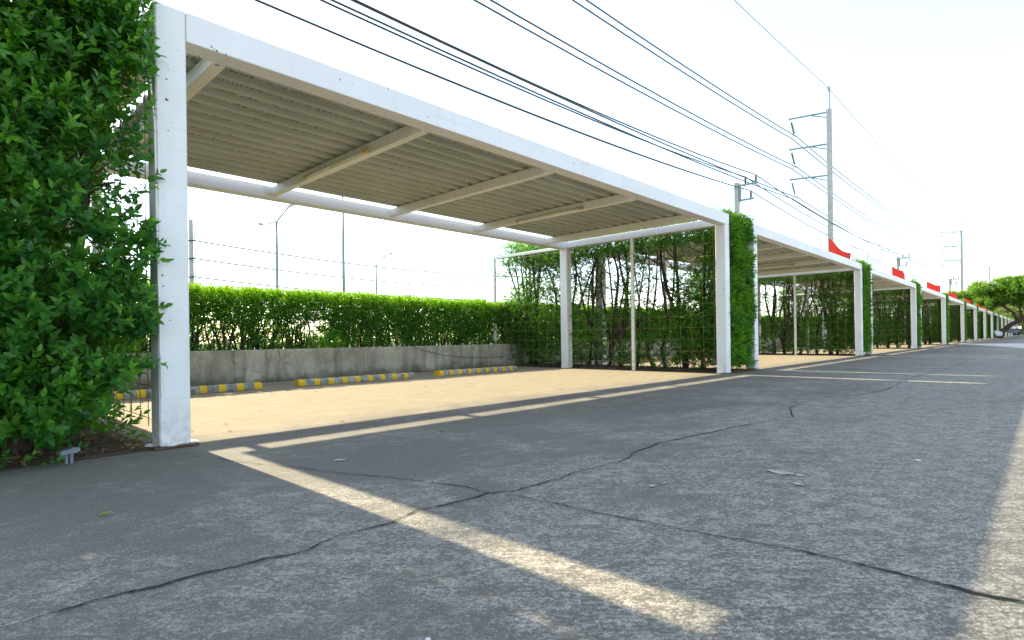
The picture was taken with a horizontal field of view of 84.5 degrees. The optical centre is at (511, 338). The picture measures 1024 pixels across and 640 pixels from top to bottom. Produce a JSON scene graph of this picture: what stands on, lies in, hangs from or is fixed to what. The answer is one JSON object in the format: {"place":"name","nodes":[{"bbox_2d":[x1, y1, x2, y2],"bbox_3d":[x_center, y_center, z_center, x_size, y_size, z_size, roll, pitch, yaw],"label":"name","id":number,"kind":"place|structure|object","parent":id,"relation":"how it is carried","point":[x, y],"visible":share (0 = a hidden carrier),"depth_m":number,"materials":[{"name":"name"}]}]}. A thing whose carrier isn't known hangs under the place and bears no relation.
{"place":"outdoors","nodes":[
{"label":"outdoors","id":0,"kind":"place"},
{"bbox_2d":[0,335,1023,639],"bbox_3d":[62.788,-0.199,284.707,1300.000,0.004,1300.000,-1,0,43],"label":"ground","id":1,"kind":"structure","parent":0,"point":[538,503],"depth_m":2.02,"materials":[{"name":"concrete"}]},
{"bbox_2d":[56,447,79,463],"bbox_3d":[-2.310,0.609,2.933,0.060,0.083,0.087,-1,0,35],"label":"garden spotlight","id":2,"kind":"object","parent":1,"relation":"on","point":[69,451],"visible":0.96,"depth_m":2.92,"materials":[{"name":"grey plastic"}]},
{"bbox_2d":[0,413,151,469],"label":"soil bed","id":3,"kind":"object","parent":1,"relation":"on","point":[88,455],"visible":0.16,"depth_m":3.21,"materials":[{"name":"brown soil"}]},
{"bbox_2d":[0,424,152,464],"bbox_3d":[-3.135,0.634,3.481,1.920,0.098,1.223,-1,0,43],"label":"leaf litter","id":4,"kind":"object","parent":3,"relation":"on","point":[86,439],"visible":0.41,"depth_m":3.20,"materials":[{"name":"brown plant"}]},
{"bbox_2d":[0,0,173,468],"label":"tall hedge","id":5,"kind":"object","parent":3,"relation":"on","point":[64,66],"visible":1,"depth_m":2.97,"materials":[{"name":"green plant"}]},
{"bbox_2d":[62,0,162,425],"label":"trellis frame","id":6,"kind":"object","parent":3,"relation":"on","point":[92,250],"visible":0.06,"depth_m":3.41,"materials":[{"name":"white paint"}]},
{"bbox_2d":[112,382,261,399],"bbox_3d":[-3.989,0.625,6.704,0.160,0.086,1.949,-1,0,43],"label":"wheel stop","id":7,"kind":"object","parent":1,"relation":"on","point":[218,388],"visible":0.6,"depth_m":6.91,"materials":[{"name":"concrete"}]},
{"bbox_2d":[189,202,203,340],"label":"utility pole","id":8,"kind":"object","parent":1,"relation":"on","point":[191,261],"visible":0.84,"depth_m":79.83,"materials":[{"name":"concrete"}]},
{"bbox_2d":[88,236,674,293],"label":"power cable","id":9,"kind":"object","parent":8,"relation":"attached to","point":[345,262],"visible":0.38,"depth_m":95.33,"materials":[{"name":"black"}]},
{"bbox_2d":[148,281,622,307],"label":"power cable","id":10,"kind":"object","parent":8,"relation":"attached to","point":[330,293],"visible":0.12,"depth_m":99.45,"materials":[{"name":"black"}]},
{"bbox_2d":[122,257,674,301],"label":"power cable","id":11,"kind":"object","parent":8,"relation":"attached to","point":[345,277],"visible":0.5,"depth_m":94.99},
{"bbox_2d":[143,276,689,309],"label":"power cable","id":12,"kind":"object","parent":8,"relation":"attached to","point":[302,288],"visible":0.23,"depth_m":87.42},
{"bbox_2d":[257,204,294,343],"bbox_3d":[-14.588,-3.731,34.998,3.424,9.081,0.300,-1,0,27],"label":"street lamp","id":13,"kind":"object","parent":1,"relation":"on","point":[276,240],"visible":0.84,"depth_m":34.94,"materials":[{"name":"grey metal"}]},
{"bbox_2d":[342,196,344,292],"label":"lighting mast","id":14,"kind":"object","parent":1,"relation":"on","point":[343,265],"visible":0.61,"depth_m":59.87,"materials":[{"name":"metal"}]},
{"bbox_2d":[294,372,414,385],"bbox_3d":[-2.305,0.603,8.484,0.160,0.086,1.949,-1,0,43],"label":"wheel stop","id":15,"kind":"object","parent":1,"relation":"on","point":[330,380],"visible":1,"depth_m":8.32,"materials":[{"name":"concrete"}]},
{"bbox_2d":[375,252,392,292],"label":"street lamp","id":16,"kind":"object","parent":1,"relation":"on","point":[376,271],"visible":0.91,"depth_m":59.91,"materials":[{"name":"grey metal"}]},
{"bbox_2d":[63,1,731,450],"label":"carport","id":17,"kind":"object","parent":1,"relation":"on","point":[237,103],"visible":0.92,"depth_m":5.54,"materials":[{"name":"white paint"}]},
{"bbox_2d":[110,281,818,352],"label":"hedge","id":18,"kind":"object","parent":1,"relation":"on","point":[384,313],"visible":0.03,"depth_m":9.93,"materials":[{"name":"green plant"}]},
{"bbox_2d":[333,307,518,357],"bbox_3d":[-1.445,-0.071,11.138,4.417,0.988,0.170,-1,0,-43],"label":"loose cable","id":19,"kind":"object","parent":18,"relation":"hanging from","point":[413,346],"visible":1,"depth_m":10.70,"materials":[{"name":"black rubber"}]},
{"bbox_2d":[434,366,516,375],"bbox_3d":[-0.615,0.581,10.271,0.160,0.086,1.929,-1,0,43],"label":"wheel stop","id":20,"kind":"object","parent":1,"relation":"on","point":[472,371],"visible":1,"depth_m":10.11,"materials":[{"name":"concrete"}]},
{"bbox_2d":[103,337,890,391],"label":"retaining wall","id":21,"kind":"structure","parent":1,"relation":"on","point":[229,367],"depth_m":9.57,"materials":[{"name":"grey concrete"}]},
{"bbox_2d":[493,230,715,370],"bbox_3d":[1.891,-0.652,11.528,5.188,2.486,1.294,-1,0,43],"label":"trellis frame","id":22,"kind":"object","parent":1,"relation":"on","point":[631,264],"visible":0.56,"depth_m":10.80,"materials":[{"name":"white paint"}]},
{"bbox_2d":[513,363,756,372],"bbox_3d":[2.136,0.571,11.489,5.305,0.035,1.180,-1,0,43],"label":"soil bed","id":23,"kind":"object","parent":1,"relation":"on","point":[628,368],"visible":0.52,"depth_m":10.81,"materials":[{"name":"brown soil"}]},
{"bbox_2d":[495,204,759,371],"bbox_3d":[1.868,-0.821,11.563,6.096,2.988,1.408,-1,0,43],"label":"tall hedge","id":24,"kind":"object","parent":23,"relation":"on","point":[741,261],"visible":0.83,"depth_m":10.76,"materials":[{"name":"green plant"}]},
{"bbox_2d":[520,363,757,371],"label":"leaf litter","id":25,"kind":"object","parent":23,"relation":"on","point":[738,369],"visible":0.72,"depth_m":10.43,"materials":[{"name":"brown plant"}]},
{"bbox_2d":[595,223,864,369],"bbox_3d":[5.911,-0.769,14.207,3.490,2.616,8.349,-1,0,43],"label":"carport","id":26,"kind":"object","parent":1,"relation":"on","point":[780,255],"visible":0.43,"depth_m":13.66,"materials":[{"name":"white paint"}]},
{"bbox_2d":[828,238,850,258],"bbox_3d":[9.463,-2.483,16.266,0.694,0.840,0.132,-1,0,-9],"label":"flag","id":27,"kind":"object","parent":26,"relation":"attached to","point":[833,247],"visible":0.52,"depth_m":16.26,"materials":[{"name":"red fabric"}]},
{"bbox_2d":[734,175,758,214],"bbox_3d":[14.190,-4.700,34.091,1.420,10.270,0.658,-1,0,43],"label":"utility pole","id":28,"kind":"object","parent":1,"relation":"on","point":[737,196],"visible":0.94,"depth_m":34.47,"materials":[{"name":"concrete"}]},
{"bbox_2d":[254,0,960,286],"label":"power cable","id":29,"kind":"object","parent":28,"relation":"attached to","point":[332,32],"visible":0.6,"depth_m":18.27,"materials":[{"name":"black rubber"}]},
{"bbox_2d":[319,0,965,287],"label":"power cable","id":30,"kind":"object","parent":28,"relation":"attached to","point":[372,23],"visible":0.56,"depth_m":20.45,"materials":[{"name":"black rubber"}]},
{"bbox_2d":[353,0,968,286],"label":"power cable","id":31,"kind":"object","parent":28,"relation":"attached to","point":[404,23],"visible":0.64,"depth_m":20.56,"materials":[{"name":"black rubber"}]},
{"bbox_2d":[397,58,963,290],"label":"power cable","id":32,"kind":"object","parent":28,"relation":"attached to","point":[652,158],"visible":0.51,"depth_m":25.46,"materials":[{"name":"black rubber"}]},
{"bbox_2d":[683,273,853,354],"bbox_3d":[8.280,-0.735,18.285,5.188,2.486,1.294,-1,0,43],"label":"trellis frame","id":33,"kind":"object","parent":1,"relation":"on","point":[794,330],"visible":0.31,"depth_m":17.13,"materials":[{"name":"white paint"}]},
{"bbox_2d":[788,86,833,299],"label":"transmission pole","id":34,"kind":"object","parent":1,"relation":"on","point":[829,174],"visible":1,"depth_m":45.38,"materials":[{"name":"metal"}]},
{"bbox_2d":[350,0,964,286],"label":"power cable","id":35,"kind":"object","parent":34,"relation":"hanging from","point":[618,123],"visible":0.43,"depth_m":27.45,"materials":[{"name":"black rubber"}]},
{"bbox_2d":[585,0,983,280],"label":"power cable","id":36,"kind":"object","parent":34,"relation":"hanging from","point":[591,3],"visible":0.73,"depth_m":36.54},
{"bbox_2d":[734,0,1000,277],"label":"power cable","id":37,"kind":"object","parent":34,"relation":"attached to","point":[842,104],"visible":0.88,"depth_m":46.75,"materials":[{"name":"black rubber"}]},
{"bbox_2d":[759,353,873,355],"bbox_3d":[8.525,0.487,18.246,5.305,0.035,1.180,-1,0,43],"label":"soil bed","id":38,"kind":"object","parent":1,"relation":"on","point":[808,354],"visible":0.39,"depth_m":17.25,"materials":[{"name":"brown soil"}]},
{"bbox_2d":[687,256,885,354],"bbox_3d":[8.461,-0.898,18.124,6.323,3.024,1.419,-1,0,43],"label":"tall hedge","id":39,"kind":"object","parent":38,"relation":"on","point":[833,336],"visible":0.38,"depth_m":17.02,"materials":[{"name":"green plant"}]},
{"bbox_2d":[758,267,917,354],"bbox_3d":[12.300,-0.852,20.964,3.490,2.616,8.349,-1,0,43],"label":"carport","id":40,"kind":"object","parent":1,"relation":"on","point":[881,280],"visible":0.26,"depth_m":21.49,"materials":[{"name":"white paint"}]},
{"bbox_2d":[867,254,881,264],"bbox_3d":[12.739,-2.606,19.778,0.502,0.760,0.155,-1,0,5],"label":"flag","id":41,"kind":"object","parent":40,"relation":"attached to","point":[872,259],"visible":0.96,"depth_m":19.79,"materials":[{"name":"white fabric"}]},
{"bbox_2d":[892,266,904,279],"bbox_3d":[15.787,-2.585,22.956,0.556,0.760,0.120,-1,0,-3],"label":"flag","id":42,"kind":"object","parent":40,"relation":"attached to","point":[898,273],"visible":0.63,"depth_m":22.97,"materials":[{"name":"red fabric"}]},
{"bbox_2d":[776,289,909,345],"bbox_3d":[14.669,-0.818,25.043,5.188,2.486,1.294,-1,0,43],"label":"trellis frame","id":43,"kind":"object","parent":1,"relation":"on","point":[872,312],"visible":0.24,"depth_m":23.47,"materials":[{"name":"white paint"}]},
{"bbox_2d":[819,347,918,348],"bbox_3d":[14.915,0.404,25.003,5.305,0.035,1.180,-1,0,43],"label":"soil bed","id":44,"kind":"object","parent":1,"relation":"on","point":[889,348],"visible":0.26,"depth_m":23.46,"materials":[{"name":"brown soil"}]},
{"bbox_2d":[777,279,923,347],"bbox_3d":[14.643,-1.018,25.075,6.096,2.950,1.404,-1,0,43],"label":"tall hedge","id":45,"kind":"object","parent":44,"relation":"on","point":[887,325],"visible":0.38,"depth_m":23.66,"materials":[{"name":"green plant"}]},
{"bbox_2d":[833,286,945,347],"bbox_3d":[18.689,-0.935,27.721,3.490,2.616,8.349,-1,0,43],"label":"carport","id":46,"kind":"object","parent":1,"relation":"on","point":[926,293],"visible":0.24,"depth_m":29.41,"materials":[{"name":"white paint"}]},
{"bbox_2d":[912,274,923,280],"bbox_3d":[19.124,-2.689,26.480,0.508,0.760,0.114,-1,0,8],"label":"flag","id":47,"kind":"object","parent":46,"relation":"attached to","point":[918,277],"visible":0.98,"depth_m":26.50,"materials":[{"name":"white fabric"}]},
{"bbox_2d":[926,281,940,292],"bbox_3d":[22.199,-2.649,29.627,0.642,0.760,0.148,-1,0,11],"label":"flag","id":48,"kind":"object","parent":46,"relation":"attached to","point":[929,285],"visible":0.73,"depth_m":29.66,"materials":[{"name":"red fabric"}]},
{"bbox_2d":[838,300,940,344],"bbox_3d":[21.059,-0.901,31.800,5.188,2.486,1.294,-1,0,43],"label":"trellis frame","id":49,"kind":"object","parent":1,"relation":"on","point":[922,330],"visible":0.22,"depth_m":30.01,"materials":[{"name":"white paint"}]},
{"bbox_2d":[896,254,910,269],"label":"utility pole","id":50,"kind":"object","parent":1,"relation":"on","point":[898,263],"visible":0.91,"depth_m":68.83,"materials":[{"name":"concrete"}]},
{"bbox_2d":[879,344,948,344],"bbox_3d":[21.304,0.321,31.760,5.305,0.035,1.180,-1,0,43],"label":"soil bed","id":51,"kind":"object","parent":1,"relation":"on","point":[923,344],"visible":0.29,"depth_m":30.18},
{"bbox_2d":[836,291,955,344],"bbox_3d":[21.241,-1.073,31.640,6.323,2.988,1.408,-1,0,43],"label":"tall hedge","id":52,"kind":"object","parent":51,"relation":"on","point":[927,335],"visible":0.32,"depth_m":30.16,"materials":[{"name":"green plant"}]},
{"bbox_2d":[874,296,964,343],"bbox_3d":[25.079,-1.018,34.478,3.490,2.616,8.349,-1,0,43],"label":"carport","id":53,"kind":"object","parent":1,"relation":"on","point":[954,301],"visible":0.09,"depth_m":36.19,"materials":[{"name":"white paint"}]},
{"bbox_2d":[948,291,957,298],"bbox_3d":[28.587,-2.712,36.470,0.600,0.760,0.104,-1,0,-1],"label":"flag","id":54,"kind":"object","parent":53,"relation":"attached to","point":[950,294],"visible":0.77,"depth_m":36.48,"materials":[{"name":"red fabric"}]},
{"bbox_2d":[881,307,959,341],"bbox_3d":[27.448,-0.984,38.557,5.188,2.486,1.294,-1,0,43],"label":"trellis frame","id":55,"kind":"object","parent":1,"relation":"on","point":[930,322],"visible":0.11,"depth_m":36.98,"materials":[{"name":"white paint"}]},
{"bbox_2d":[922,303,976,341],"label":"carport","id":56,"kind":"object","parent":1,"relation":"on","point":[969,306],"visible":0.14,"depth_m":42.94,"materials":[{"name":"white paint"}]},
{"bbox_2d":[940,219,962,289],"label":"transmission pole","id":57,"kind":"object","parent":1,"relation":"on","point":[961,243],"visible":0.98,"depth_m":99.89,"materials":[{"name":"metal"}]},
{"bbox_2d":[330,0,967,289],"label":"power cable","id":58,"kind":"object","parent":57,"relation":"hanging from","point":[396,29],"visible":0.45,"depth_m":23.43,"materials":[{"name":"black rubber"}]},
{"bbox_2d":[473,0,969,280],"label":"power cable","id":59,"kind":"object","parent":57,"relation":"hanging from","point":[503,16],"visible":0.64,"depth_m":30.56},
{"bbox_2d":[490,0,972,280],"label":"power cable","id":60,"kind":"object","parent":57,"relation":"hanging from","point":[522,18],"visible":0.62,"depth_m":30.61,"materials":[{"name":"black rubber"}]},
{"bbox_2d":[572,0,983,282],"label":"power cable","id":61,"kind":"object","parent":57,"relation":"hanging from","point":[582,6],"visible":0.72,"depth_m":36.34,"materials":[{"name":"black rubber"}]},
{"bbox_2d":[949,277,958,290],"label":"utility pole","id":62,"kind":"object","parent":1,"relation":"on","point":[950,282],"visible":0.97,"depth_m":97.09,"materials":[{"name":"concrete"}]},
{"bbox_2d":[967,307,985,339],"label":"carport","id":63,"kind":"object","parent":1,"relation":"on","point":[984,315],"visible":0.09,"depth_m":49.71,"materials":[{"name":"white paint"}]},
{"bbox_2d":[942,274,1023,337],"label":"leaning tree","id":64,"kind":"object","parent":1,"relation":"on","point":[998,292],"visible":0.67,"depth_m":59.92,"materials":[{"name":"green plant"}]},
{"bbox_2d":[976,267,990,281],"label":"transmission pole","id":65,"kind":"object","parent":1,"relation":"on","point":[989,272],"visible":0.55,"depth_m":156.10,"materials":[{"name":"concrete"}]},
{"bbox_2d":[987,311,993,338],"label":"carport","id":66,"kind":"object","parent":1,"relation":"on","point":[989,312],"visible":0.09,"depth_m":56.47,"materials":[{"name":"white paint"}]},
{"bbox_2d":[994,313,998,330],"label":"carport","id":67,"kind":"object","parent":1,"relation":"on","point":[997,320],"visible":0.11,"depth_m":63.25,"materials":[{"name":"white paint"}]},
{"bbox_2d":[994,330,1002,337],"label":"parked car","id":68,"kind":"object","parent":1,"relation":"on","point":[998,333],"visible":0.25,"depth_m":58.01,"materials":[{"name":"white paint"}]},
{"bbox_2d":[993,304,1023,328],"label":"background tree","id":69,"kind":"object","parent":1,"relation":"on","point":[1002,311],"visible":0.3,"depth_m":127.58,"materials":[{"name":"green plant"}]},
{"bbox_2d":[1008,326,1019,335],"bbox_3d":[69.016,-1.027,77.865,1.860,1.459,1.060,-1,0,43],"label":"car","id":70,"kind":"object","parent":1,"relation":"on","point":[1013,329],"visible":0.59,"depth_m":77.47,"materials":[{"name":"metal"}]},
{"bbox_2d":[1009,304,1023,326],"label":"background tree","id":71,"kind":"object","parent":1,"relation":"on","point":[1017,315],"visible":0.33,"depth_m":112.15,"materials":[{"name":"green plant"}]},
{"bbox_2d":[10,0,1023,343],"label":"sky","id":72,"kind":"structure","parent":0,"point":[938,85],"materials":[{"name":"white"}]},
{"bbox_2d":[970,343,1023,347],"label":"pale paving","id":73,"kind":"structure","parent":0,"point":[1017,345],"depth_m":27.88,"materials":[{"name":"white concrete"}]},
{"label":"soil bed","id":74,"kind":"structure","parent":0,"visible":0},
{"bbox_2d":[873,298,969,341],"bbox_3d":[27.423,-1.144,38.590,6.096,3.024,1.419,-1,0,43],"label":"tall hedge","id":75,"kind":"object","parent":74,"relation":"on","point":[957,323],"visible":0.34,"depth_m":36.74,"materials":[{"name":"green plant"}]},
{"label":"soil bed","id":76,"kind":"structure","parent":0,"visible":0},
{"bbox_2d":[926,304,982,339],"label":"tall hedge","id":77,"kind":"object","parent":76,"relation":"on","point":[970,331],"visible":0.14,"depth_m":43.36,"materials":[{"name":"green plant"}]},
{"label":"soil bed","id":78,"kind":"structure","parent":0,"visible":0},
{"bbox_2d":[953,308,988,338],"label":"tall hedge","id":79,"kind":"object","parent":78,"relation":"on","point":[981,330],"visible":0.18,"depth_m":50.12,"materials":[{"name":"green plant"}]},
{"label":"soil bed","id":80,"kind":"structure","parent":0,"visible":0},
{"bbox_2d":[929,310,998,337],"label":"tall hedge","id":81,"kind":"object","parent":80,"relation":"on","point":[989,325],"visible":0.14,"depth_m":56.80,"materials":[{"name":"green plant"}]},
{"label":"soil bed","id":82,"kind":"structure","parent":0,"visible":0},
{"bbox_2d":[955,313,999,330],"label":"tall hedge","id":83,"kind":"object","parent":82,"relation":"on","point":[995,325],"visible":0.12,"depth_m":63.59,"materials":[{"name":"green plant"}]},
{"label":"soil bed","id":84,"kind":"structure","parent":0,"visible":0},
{"bbox_2d":[999,314,1003,329],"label":"tall hedge","id":85,"kind":"object","parent":84,"relation":"on","point":[1000,322],"visible":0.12,"depth_m":70.31,"materials":[{"name":"green plant"}]}
]}

